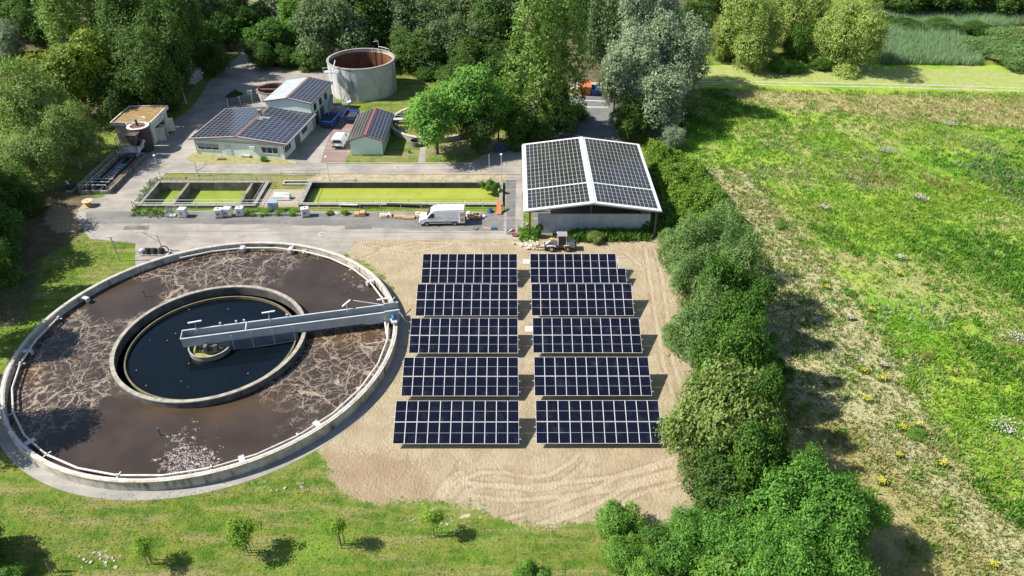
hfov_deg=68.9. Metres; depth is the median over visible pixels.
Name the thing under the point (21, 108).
birch tree
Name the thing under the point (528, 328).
board
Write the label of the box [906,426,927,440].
bush
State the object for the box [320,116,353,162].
reddish drive
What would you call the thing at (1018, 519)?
nettle growth
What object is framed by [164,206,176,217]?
liquid tank container
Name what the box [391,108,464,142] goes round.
round clarifier
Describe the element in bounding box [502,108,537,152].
bush
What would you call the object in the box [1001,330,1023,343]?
umbel patch
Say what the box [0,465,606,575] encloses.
lawn growth
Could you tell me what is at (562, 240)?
wheel loader
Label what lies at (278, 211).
weeds
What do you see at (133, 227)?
asphalt patch
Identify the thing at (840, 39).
willow tree
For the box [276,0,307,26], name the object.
tree
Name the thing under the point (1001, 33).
sallow thicket
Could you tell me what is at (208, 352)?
well
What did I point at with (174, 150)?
road
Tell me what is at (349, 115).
waste skip
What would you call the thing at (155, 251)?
pump set
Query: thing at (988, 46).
sallow thicket
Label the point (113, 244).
floodlight pole
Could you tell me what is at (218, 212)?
liquid tank container
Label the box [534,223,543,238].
bush
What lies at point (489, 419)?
solar table
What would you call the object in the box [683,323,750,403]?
shrub
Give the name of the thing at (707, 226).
shrub
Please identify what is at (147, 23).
tree
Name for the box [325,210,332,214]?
weeds
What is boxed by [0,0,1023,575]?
ground
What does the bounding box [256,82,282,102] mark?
round basin
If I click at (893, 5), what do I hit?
tree
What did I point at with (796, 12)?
willow tree
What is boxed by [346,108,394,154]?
shed
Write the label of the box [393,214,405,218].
pallet stack
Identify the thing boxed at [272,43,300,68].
bush
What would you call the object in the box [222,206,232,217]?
liquid tank container
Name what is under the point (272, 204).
control cabinet
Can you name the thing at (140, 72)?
tree
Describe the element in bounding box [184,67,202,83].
transformer hut
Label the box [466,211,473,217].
pallet stack
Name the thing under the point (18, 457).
apron
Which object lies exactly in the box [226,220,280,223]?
asphalt patch
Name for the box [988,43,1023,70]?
sallow thicket
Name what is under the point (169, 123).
door leaf
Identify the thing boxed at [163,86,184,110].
bush
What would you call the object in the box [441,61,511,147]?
ash tree
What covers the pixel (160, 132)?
door leaf
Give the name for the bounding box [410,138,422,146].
manhole ring
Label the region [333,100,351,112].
screw conveyor
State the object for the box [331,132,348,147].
van
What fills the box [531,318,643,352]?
solar table
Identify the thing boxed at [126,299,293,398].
clear water
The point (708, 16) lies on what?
tree
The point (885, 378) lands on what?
ragwort
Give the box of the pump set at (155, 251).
[139,245,170,255]
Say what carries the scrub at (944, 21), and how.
on the ground at (366, 464)
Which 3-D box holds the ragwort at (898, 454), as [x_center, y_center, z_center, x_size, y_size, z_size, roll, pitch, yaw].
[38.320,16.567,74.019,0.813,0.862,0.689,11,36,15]
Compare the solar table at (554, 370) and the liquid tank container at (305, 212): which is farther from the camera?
the liquid tank container at (305, 212)
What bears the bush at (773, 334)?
on the ground at (366, 464)
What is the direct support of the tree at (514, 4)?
on the ground at (366, 464)
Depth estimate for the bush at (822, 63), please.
168.62 m
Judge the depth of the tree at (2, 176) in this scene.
109.53 m
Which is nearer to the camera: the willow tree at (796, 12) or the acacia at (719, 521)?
the acacia at (719, 521)
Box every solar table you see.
[391,401,520,443]
[400,357,519,395]
[407,318,519,352]
[414,284,518,315]
[420,254,518,283]
[529,254,626,283]
[530,284,634,315]
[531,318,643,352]
[532,357,652,395]
[534,400,662,443]
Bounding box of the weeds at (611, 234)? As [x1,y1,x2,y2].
[563,224,652,242]
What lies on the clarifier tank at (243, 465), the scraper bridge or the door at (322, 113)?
the scraper bridge
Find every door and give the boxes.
[224,145,232,155]
[294,134,300,147]
[315,110,319,125]
[320,105,324,117]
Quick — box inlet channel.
[282,180,311,185]
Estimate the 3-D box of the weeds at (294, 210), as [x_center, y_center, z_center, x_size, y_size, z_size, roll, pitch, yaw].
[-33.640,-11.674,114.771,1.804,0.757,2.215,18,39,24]
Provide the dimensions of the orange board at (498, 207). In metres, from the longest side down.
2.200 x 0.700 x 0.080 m
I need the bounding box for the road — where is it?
[103,0,521,209]
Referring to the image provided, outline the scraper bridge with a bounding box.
[180,297,399,349]
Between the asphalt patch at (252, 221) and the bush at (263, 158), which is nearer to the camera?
the asphalt patch at (252, 221)
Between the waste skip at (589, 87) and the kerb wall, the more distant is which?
the waste skip at (589, 87)
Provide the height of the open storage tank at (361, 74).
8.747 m
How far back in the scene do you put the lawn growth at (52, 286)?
99.41 m
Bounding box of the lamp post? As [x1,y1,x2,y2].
[500,153,502,180]
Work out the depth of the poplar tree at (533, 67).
128.32 m
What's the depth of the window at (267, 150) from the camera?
130.30 m
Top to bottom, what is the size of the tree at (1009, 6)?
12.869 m
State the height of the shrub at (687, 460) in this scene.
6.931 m
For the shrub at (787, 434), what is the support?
on the ground at (366, 464)
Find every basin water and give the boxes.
[151,191,259,203]
[306,188,498,201]
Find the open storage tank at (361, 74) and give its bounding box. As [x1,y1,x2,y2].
[323,41,396,101]
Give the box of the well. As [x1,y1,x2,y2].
[188,343,230,361]
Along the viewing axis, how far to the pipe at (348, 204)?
116.24 m
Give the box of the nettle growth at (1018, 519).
[676,88,1023,527]
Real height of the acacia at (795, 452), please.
9.696 m
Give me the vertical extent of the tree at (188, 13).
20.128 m
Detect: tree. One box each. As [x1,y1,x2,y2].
[0,0,31,38]
[0,18,28,55]
[0,51,82,164]
[0,52,33,76]
[0,119,71,190]
[0,155,13,197]
[7,4,59,50]
[16,25,124,117]
[21,0,77,23]
[30,0,101,70]
[30,97,109,168]
[44,559,57,575]
[65,0,112,63]
[87,0,147,52]
[89,83,133,127]
[93,65,153,111]
[109,24,168,104]
[116,0,187,70]
[119,27,183,105]
[127,532,154,564]
[131,4,196,94]
[148,0,206,51]
[194,0,230,21]
[207,0,248,34]
[221,514,263,555]
[254,0,300,20]
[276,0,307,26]
[288,0,376,65]
[323,517,349,548]
[325,0,375,41]
[345,0,410,49]
[348,31,390,50]
[364,0,420,42]
[380,0,457,45]
[384,27,435,75]
[401,74,465,154]
[408,41,452,75]
[419,503,444,537]
[421,12,489,63]
[423,0,464,27]
[436,48,481,80]
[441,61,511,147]
[443,0,500,32]
[445,32,506,73]
[457,108,498,154]
[464,0,525,56]
[481,38,520,76]
[486,94,514,140]
[497,70,533,113]
[499,0,570,141]
[501,0,526,37]
[524,0,570,24]
[537,0,589,136]
[539,76,571,127]
[568,0,611,53]
[582,0,623,83]
[595,58,631,111]
[598,17,663,100]
[608,91,658,142]
[613,0,685,51]
[626,59,692,139]
[633,9,715,95]
[679,0,717,25]
[679,0,719,36]
[706,18,733,62]
[710,0,788,72]
[714,0,739,11]
[744,36,767,73]
[766,0,835,54]
[779,23,812,63]
[806,0,893,79]
[867,0,929,15]
[905,0,960,15]
[944,0,985,16]
[973,0,1023,15]
[1018,0,1023,16]
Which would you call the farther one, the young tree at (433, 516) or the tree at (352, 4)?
the tree at (352, 4)
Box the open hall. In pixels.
[522,137,661,237]
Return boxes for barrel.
[494,144,498,151]
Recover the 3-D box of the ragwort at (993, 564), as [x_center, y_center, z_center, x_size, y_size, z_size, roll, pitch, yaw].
[41.083,23.706,63.712,1.042,0.788,1.005,0,35,0]
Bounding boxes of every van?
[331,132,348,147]
[418,204,465,225]
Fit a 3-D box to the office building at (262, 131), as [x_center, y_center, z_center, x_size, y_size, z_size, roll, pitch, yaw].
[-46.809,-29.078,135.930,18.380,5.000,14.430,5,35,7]
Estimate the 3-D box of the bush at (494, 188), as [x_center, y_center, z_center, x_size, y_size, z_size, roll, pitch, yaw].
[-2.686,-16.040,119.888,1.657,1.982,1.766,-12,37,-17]
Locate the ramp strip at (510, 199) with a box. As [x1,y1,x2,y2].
[506,180,515,234]
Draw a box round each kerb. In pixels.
[165,172,519,174]
[327,162,467,163]
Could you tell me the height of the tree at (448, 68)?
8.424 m
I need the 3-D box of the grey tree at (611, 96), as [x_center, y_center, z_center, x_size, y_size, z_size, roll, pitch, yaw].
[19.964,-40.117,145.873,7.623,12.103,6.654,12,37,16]
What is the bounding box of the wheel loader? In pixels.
[536,231,576,251]
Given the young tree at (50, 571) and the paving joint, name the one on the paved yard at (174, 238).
the paving joint
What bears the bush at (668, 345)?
on the ground at (366, 464)
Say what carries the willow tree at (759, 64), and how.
on the ground at (366, 464)
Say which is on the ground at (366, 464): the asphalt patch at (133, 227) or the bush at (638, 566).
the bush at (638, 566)
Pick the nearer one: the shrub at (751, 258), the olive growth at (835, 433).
the olive growth at (835, 433)
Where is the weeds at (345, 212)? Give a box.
[340,210,348,215]
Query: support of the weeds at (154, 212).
on the ground at (366, 464)
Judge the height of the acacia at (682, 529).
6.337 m
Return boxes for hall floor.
[533,205,640,234]
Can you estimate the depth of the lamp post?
122.45 m
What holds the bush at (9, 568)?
on the ground at (366, 464)
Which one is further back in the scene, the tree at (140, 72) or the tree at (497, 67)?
the tree at (497, 67)
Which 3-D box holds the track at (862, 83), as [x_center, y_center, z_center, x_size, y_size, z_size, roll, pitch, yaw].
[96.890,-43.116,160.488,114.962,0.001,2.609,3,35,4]
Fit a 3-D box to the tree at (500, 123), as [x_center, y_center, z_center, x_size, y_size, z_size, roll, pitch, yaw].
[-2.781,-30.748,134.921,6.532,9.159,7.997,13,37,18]
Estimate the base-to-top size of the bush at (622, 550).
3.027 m
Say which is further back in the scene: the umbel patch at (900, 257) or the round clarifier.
the round clarifier
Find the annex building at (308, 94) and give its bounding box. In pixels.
[262,77,333,128]
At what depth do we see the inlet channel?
122.84 m
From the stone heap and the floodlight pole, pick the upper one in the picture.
the stone heap
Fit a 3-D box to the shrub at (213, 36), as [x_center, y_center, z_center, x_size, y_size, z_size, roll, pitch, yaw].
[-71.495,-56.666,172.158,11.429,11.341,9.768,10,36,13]
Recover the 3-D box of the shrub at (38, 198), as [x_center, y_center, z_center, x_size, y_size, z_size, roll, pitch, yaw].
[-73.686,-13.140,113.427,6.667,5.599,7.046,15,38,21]
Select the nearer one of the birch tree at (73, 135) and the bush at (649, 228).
the bush at (649, 228)
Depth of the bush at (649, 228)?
109.12 m
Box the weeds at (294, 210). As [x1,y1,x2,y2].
[287,208,298,215]
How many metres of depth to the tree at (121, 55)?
141.79 m
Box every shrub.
[0,165,42,214]
[0,201,30,261]
[0,237,28,288]
[3,182,48,218]
[188,42,231,74]
[189,18,224,63]
[207,5,244,48]
[229,2,264,37]
[241,16,294,58]
[250,0,277,24]
[272,19,318,56]
[653,351,782,473]
[655,213,711,286]
[665,276,728,372]
[668,241,719,308]
[675,431,712,485]
[678,438,753,523]
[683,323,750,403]
[688,198,747,264]
[694,255,750,310]
[704,287,771,342]
[711,411,784,503]
[713,214,776,292]
[724,305,774,382]
[739,274,780,326]
[742,361,787,414]
[743,390,793,452]
[760,350,796,391]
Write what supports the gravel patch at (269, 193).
on the ground at (366, 464)
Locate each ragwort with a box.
[859,367,868,374]
[861,393,872,403]
[867,306,875,313]
[875,475,888,486]
[878,372,890,383]
[894,450,903,458]
[897,421,910,432]
[915,421,923,428]
[939,458,947,468]
[988,560,999,570]
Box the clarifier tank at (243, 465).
[0,241,397,490]
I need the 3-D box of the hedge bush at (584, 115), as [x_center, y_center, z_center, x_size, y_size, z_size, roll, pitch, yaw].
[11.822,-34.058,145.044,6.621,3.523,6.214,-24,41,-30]
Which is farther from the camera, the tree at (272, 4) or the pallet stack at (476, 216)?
the tree at (272, 4)
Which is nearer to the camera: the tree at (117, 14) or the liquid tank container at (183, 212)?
the liquid tank container at (183, 212)
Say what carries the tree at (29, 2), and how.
on the ground at (366, 464)
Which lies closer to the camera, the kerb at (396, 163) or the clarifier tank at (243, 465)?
the clarifier tank at (243, 465)
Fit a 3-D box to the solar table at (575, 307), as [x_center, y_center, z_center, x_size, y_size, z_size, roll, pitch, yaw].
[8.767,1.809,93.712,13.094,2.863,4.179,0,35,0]
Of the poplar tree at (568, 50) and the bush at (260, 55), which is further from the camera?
the bush at (260, 55)
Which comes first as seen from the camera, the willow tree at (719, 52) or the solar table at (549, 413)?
the solar table at (549, 413)
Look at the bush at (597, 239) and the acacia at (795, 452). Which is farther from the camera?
the bush at (597, 239)
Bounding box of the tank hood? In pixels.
[273,192,291,200]
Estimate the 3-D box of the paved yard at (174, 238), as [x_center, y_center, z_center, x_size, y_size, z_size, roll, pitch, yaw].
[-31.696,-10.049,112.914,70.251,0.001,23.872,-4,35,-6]
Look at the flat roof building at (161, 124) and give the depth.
136.88 m
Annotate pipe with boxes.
[338,203,357,205]
[357,204,377,205]
[387,203,428,205]
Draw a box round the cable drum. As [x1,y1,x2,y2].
[81,198,94,208]
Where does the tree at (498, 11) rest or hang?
on the ground at (366, 464)
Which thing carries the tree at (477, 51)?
on the ground at (366, 464)
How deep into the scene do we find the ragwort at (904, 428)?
76.97 m
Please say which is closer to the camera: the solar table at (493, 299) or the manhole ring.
the solar table at (493, 299)
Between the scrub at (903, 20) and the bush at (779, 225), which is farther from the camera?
the scrub at (903, 20)
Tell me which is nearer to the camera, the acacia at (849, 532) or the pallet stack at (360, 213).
the acacia at (849, 532)
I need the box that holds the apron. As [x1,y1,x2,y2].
[0,271,406,500]
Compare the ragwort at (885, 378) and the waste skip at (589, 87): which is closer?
the ragwort at (885, 378)
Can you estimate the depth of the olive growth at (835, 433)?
69.75 m
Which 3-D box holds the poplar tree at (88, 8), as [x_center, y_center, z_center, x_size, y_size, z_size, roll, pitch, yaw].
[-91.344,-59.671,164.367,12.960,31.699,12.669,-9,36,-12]
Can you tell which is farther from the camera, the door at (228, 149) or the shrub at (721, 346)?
the door at (228, 149)
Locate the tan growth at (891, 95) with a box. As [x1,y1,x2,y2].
[695,86,1023,130]
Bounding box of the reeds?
[869,5,1023,65]
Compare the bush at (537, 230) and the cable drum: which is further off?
the cable drum
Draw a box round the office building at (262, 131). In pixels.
[188,106,316,158]
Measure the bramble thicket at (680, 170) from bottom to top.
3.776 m
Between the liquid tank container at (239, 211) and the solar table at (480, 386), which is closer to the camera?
the solar table at (480, 386)
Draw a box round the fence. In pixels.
[226,93,258,106]
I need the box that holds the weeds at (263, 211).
[257,209,270,216]
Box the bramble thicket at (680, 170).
[642,137,752,237]
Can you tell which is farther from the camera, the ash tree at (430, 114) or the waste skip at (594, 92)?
the waste skip at (594, 92)
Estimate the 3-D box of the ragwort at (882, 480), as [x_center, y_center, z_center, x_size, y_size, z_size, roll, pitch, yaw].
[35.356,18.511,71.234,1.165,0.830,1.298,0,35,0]
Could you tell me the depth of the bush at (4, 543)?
63.53 m
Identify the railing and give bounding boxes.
[134,176,271,206]
[134,202,502,208]
[280,170,319,175]
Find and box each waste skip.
[319,112,339,127]
[342,109,359,122]
[579,81,591,94]
[591,84,600,95]
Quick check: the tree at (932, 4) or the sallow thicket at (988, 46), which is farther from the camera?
the tree at (932, 4)
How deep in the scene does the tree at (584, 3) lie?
172.78 m
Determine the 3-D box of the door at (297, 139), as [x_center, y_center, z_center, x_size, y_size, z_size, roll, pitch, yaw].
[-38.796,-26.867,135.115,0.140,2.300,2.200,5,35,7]
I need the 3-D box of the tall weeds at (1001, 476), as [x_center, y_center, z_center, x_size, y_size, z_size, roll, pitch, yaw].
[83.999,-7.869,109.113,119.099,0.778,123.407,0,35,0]
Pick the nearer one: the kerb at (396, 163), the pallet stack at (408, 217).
the pallet stack at (408, 217)
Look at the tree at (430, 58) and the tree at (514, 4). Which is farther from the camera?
the tree at (514, 4)
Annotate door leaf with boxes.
[155,127,166,140]
[158,124,168,137]
[164,117,175,131]
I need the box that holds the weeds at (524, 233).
[517,224,538,242]
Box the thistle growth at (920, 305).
[684,91,1023,416]
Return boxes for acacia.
[657,500,741,575]
[691,489,793,573]
[719,439,863,568]
[733,503,836,575]
[778,438,836,497]
[790,490,884,575]
[825,465,896,543]
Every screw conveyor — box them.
[327,94,333,115]
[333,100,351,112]
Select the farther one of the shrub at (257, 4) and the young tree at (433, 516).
the shrub at (257, 4)
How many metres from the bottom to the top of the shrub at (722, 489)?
9.254 m
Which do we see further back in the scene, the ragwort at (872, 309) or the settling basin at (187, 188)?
the settling basin at (187, 188)
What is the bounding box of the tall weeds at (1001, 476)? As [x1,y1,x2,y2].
[674,86,1023,575]
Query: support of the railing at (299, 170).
on the ground at (366, 464)
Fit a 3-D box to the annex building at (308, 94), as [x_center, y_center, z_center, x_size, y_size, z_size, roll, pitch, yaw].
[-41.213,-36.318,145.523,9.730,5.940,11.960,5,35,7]
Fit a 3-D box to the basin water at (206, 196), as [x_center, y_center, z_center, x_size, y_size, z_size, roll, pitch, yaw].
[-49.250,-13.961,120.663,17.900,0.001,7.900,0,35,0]
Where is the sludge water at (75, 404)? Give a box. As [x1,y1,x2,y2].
[7,249,392,477]
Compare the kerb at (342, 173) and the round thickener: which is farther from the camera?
the round thickener
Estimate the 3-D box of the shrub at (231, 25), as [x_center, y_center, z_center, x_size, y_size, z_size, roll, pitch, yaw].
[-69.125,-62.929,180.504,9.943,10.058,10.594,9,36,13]
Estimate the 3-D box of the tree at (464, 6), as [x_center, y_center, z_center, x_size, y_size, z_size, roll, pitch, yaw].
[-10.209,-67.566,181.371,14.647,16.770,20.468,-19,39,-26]
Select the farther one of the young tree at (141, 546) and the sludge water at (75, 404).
the sludge water at (75, 404)
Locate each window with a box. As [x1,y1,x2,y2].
[197,143,219,150]
[261,147,278,153]
[284,143,290,153]
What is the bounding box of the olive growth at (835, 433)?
[785,401,1014,575]
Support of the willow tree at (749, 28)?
on the ground at (366, 464)
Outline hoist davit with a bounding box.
[142,232,161,245]
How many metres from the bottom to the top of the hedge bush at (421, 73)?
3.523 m
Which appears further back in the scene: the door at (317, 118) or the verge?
the door at (317, 118)
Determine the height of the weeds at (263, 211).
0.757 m
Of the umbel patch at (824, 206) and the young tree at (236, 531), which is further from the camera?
the umbel patch at (824, 206)
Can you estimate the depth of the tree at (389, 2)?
171.20 m
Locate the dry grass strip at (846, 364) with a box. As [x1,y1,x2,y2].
[705,164,1023,575]
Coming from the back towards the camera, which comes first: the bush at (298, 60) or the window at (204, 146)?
the bush at (298, 60)
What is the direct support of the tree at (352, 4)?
on the ground at (366, 464)
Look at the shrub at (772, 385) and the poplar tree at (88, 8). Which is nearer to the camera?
the shrub at (772, 385)
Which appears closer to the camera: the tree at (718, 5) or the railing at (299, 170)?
the railing at (299, 170)
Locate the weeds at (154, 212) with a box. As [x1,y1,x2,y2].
[128,178,174,217]
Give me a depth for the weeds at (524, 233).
108.83 m
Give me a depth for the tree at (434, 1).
180.18 m
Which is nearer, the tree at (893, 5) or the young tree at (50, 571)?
the young tree at (50, 571)
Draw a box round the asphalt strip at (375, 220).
[86,211,503,230]
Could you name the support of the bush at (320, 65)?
on the ground at (366, 464)
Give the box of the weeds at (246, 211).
[244,208,300,212]
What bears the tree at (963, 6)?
on the ground at (366, 464)
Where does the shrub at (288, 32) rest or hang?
on the ground at (366, 464)
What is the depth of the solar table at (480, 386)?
81.54 m
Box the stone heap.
[332,211,342,214]
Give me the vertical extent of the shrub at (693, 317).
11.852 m
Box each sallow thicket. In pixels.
[956,33,1023,63]
[980,24,1023,49]
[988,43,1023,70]
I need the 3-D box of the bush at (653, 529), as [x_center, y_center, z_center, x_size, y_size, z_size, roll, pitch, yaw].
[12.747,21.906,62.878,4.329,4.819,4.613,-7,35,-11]
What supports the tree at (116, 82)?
on the ground at (366, 464)
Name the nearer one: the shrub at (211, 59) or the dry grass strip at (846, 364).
the dry grass strip at (846, 364)
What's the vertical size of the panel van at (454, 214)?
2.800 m
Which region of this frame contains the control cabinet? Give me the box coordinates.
[266,199,278,210]
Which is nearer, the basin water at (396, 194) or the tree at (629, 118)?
the basin water at (396, 194)
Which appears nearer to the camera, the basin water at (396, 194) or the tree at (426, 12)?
the basin water at (396, 194)
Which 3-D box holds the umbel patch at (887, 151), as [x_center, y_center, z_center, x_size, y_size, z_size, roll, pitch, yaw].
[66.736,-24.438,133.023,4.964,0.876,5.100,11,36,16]
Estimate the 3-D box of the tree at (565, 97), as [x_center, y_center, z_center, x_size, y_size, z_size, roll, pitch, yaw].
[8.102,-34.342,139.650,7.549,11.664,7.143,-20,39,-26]
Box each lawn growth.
[0,240,131,355]
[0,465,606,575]
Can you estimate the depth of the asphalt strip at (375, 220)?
113.17 m
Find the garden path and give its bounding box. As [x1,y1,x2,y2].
[418,145,425,162]
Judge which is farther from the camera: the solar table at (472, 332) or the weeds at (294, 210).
the weeds at (294, 210)
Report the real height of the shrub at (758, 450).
12.546 m
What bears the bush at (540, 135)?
on the ground at (366, 464)
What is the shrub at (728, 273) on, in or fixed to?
on the ground at (366, 464)
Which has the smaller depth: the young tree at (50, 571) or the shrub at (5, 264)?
the young tree at (50, 571)
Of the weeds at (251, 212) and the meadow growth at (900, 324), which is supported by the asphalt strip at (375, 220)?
the weeds at (251, 212)
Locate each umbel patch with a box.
[821,203,832,211]
[846,314,856,321]
[875,145,901,155]
[878,360,887,368]
[897,254,907,260]
[908,192,928,201]
[986,414,1023,439]
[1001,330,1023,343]
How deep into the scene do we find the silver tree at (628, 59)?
138.08 m
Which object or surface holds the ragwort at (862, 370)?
on the ground at (366, 464)
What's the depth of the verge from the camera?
130.50 m
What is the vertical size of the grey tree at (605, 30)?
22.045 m
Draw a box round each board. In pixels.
[497,201,500,213]
[525,326,532,331]
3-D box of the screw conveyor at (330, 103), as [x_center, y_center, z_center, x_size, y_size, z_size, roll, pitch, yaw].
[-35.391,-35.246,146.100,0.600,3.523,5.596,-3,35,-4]
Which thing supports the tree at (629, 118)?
on the ground at (366, 464)
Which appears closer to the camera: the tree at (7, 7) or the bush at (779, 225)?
the bush at (779, 225)
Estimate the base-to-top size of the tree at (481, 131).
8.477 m
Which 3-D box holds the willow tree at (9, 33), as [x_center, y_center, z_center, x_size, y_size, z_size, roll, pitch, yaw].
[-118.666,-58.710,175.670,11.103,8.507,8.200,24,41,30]
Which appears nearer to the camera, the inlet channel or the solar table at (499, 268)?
the solar table at (499, 268)
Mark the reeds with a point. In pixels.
(929, 46)
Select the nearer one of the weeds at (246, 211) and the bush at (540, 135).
the weeds at (246, 211)
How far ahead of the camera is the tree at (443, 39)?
164.36 m
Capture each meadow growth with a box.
[674,88,1023,527]
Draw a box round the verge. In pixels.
[186,152,298,163]
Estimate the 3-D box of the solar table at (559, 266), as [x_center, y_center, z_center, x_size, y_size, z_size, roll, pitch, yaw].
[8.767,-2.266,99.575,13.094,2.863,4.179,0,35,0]
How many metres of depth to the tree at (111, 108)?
138.37 m
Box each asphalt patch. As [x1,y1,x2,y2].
[123,225,149,229]
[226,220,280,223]
[345,225,371,228]
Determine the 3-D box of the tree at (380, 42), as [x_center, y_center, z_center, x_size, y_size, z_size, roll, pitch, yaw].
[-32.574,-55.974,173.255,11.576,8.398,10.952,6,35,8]
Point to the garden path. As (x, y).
(422, 154)
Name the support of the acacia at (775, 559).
on the ground at (366, 464)
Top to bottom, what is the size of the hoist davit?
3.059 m
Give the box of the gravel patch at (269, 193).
[256,189,304,206]
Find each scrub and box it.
[867,12,895,26]
[889,15,927,31]
[922,16,960,31]
[953,19,992,36]
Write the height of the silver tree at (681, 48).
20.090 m
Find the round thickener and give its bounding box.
[125,117,154,152]
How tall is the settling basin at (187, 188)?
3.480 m
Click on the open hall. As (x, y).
(571, 172)
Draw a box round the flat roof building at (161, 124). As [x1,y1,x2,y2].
[109,105,175,144]
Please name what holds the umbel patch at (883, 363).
on the ground at (366, 464)
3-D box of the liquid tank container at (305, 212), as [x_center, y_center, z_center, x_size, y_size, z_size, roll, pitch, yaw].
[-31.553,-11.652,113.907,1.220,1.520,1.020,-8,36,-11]
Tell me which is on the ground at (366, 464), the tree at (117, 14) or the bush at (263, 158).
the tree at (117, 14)
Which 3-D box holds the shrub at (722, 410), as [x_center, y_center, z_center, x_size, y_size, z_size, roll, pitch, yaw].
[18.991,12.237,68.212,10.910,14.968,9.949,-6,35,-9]
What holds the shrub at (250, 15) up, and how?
on the ground at (366, 464)
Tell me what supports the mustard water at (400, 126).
in the round clarifier
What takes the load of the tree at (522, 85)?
on the ground at (366, 464)
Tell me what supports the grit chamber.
on the ground at (366, 464)
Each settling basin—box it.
[136,181,269,207]
[298,181,502,206]
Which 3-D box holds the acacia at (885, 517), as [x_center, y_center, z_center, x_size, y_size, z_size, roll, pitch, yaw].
[28.536,19.212,63.736,7.389,8.417,6.407,11,36,16]
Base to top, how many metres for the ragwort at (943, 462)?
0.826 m
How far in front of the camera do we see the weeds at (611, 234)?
108.29 m
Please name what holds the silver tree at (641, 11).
on the ground at (366, 464)
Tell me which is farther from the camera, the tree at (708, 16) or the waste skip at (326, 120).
the tree at (708, 16)
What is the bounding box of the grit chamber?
[78,152,147,193]
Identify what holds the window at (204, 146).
in the office building at (262, 131)
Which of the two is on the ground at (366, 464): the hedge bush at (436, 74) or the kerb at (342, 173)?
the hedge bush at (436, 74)
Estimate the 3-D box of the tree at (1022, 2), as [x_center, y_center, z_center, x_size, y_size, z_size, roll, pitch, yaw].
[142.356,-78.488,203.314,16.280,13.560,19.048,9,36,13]
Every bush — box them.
[0,517,17,569]
[0,557,29,575]
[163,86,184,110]
[225,89,242,97]
[239,39,274,68]
[260,156,267,161]
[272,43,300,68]
[292,47,313,72]
[307,52,326,69]
[413,64,435,80]
[434,67,444,81]
[479,178,495,191]
[490,182,500,192]
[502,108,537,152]
[510,557,549,575]
[526,116,553,142]
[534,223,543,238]
[566,104,591,120]
[586,229,604,244]
[594,498,647,541]
[599,530,646,574]
[624,541,670,575]
[634,520,686,574]
[638,221,653,231]
[656,225,682,248]
[657,123,685,147]
[660,321,687,353]
[688,526,770,575]
[761,331,781,353]
[769,55,794,73]
[773,221,786,229]
[787,59,807,73]
[807,54,831,70]
[843,286,856,296]
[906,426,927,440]
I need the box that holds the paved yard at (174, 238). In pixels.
[75,175,523,264]
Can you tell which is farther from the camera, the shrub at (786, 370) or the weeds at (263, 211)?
the weeds at (263, 211)
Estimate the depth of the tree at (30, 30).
176.11 m
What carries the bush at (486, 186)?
in the settling basin at (311, 185)
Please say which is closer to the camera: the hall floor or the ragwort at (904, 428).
the ragwort at (904, 428)
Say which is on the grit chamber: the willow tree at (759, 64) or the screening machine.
the screening machine
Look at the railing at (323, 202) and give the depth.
115.71 m
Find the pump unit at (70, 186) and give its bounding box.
[65,181,76,191]
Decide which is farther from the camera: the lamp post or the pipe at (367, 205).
the lamp post
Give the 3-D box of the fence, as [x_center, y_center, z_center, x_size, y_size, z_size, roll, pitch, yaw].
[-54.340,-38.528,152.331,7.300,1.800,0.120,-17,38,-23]
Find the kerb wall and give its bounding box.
[244,213,301,215]
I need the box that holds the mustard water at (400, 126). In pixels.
[392,114,461,136]
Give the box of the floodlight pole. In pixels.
[106,236,119,260]
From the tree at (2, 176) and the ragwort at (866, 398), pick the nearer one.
the ragwort at (866, 398)
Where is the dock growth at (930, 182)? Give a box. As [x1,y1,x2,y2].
[704,96,1022,379]
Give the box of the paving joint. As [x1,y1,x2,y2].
[232,231,463,232]
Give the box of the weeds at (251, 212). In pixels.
[248,209,261,215]
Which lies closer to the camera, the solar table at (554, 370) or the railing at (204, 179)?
the solar table at (554, 370)
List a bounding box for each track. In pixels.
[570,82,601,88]
[696,81,1023,88]
[700,83,1023,91]
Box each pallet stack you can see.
[353,210,365,216]
[380,213,391,217]
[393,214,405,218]
[403,215,414,219]
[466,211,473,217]
[469,213,480,219]
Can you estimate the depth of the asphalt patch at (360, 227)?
111.43 m
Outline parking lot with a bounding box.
[520,95,624,149]
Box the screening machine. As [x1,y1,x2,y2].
[114,131,144,156]
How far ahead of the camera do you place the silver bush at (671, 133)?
132.67 m
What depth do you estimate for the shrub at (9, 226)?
103.89 m
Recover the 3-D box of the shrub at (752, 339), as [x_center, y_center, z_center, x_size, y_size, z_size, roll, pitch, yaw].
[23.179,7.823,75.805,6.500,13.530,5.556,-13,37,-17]
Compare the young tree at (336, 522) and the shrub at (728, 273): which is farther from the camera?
the shrub at (728, 273)
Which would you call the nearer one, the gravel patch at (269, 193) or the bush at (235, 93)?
the gravel patch at (269, 193)
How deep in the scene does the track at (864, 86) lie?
160.97 m
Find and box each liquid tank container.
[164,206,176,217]
[176,206,188,217]
[213,207,223,218]
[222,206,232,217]
[234,206,244,216]
[300,206,309,217]
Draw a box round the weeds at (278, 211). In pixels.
[274,209,285,215]
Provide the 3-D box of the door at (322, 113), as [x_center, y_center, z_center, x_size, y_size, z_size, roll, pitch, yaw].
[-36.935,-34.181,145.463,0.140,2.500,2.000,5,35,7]

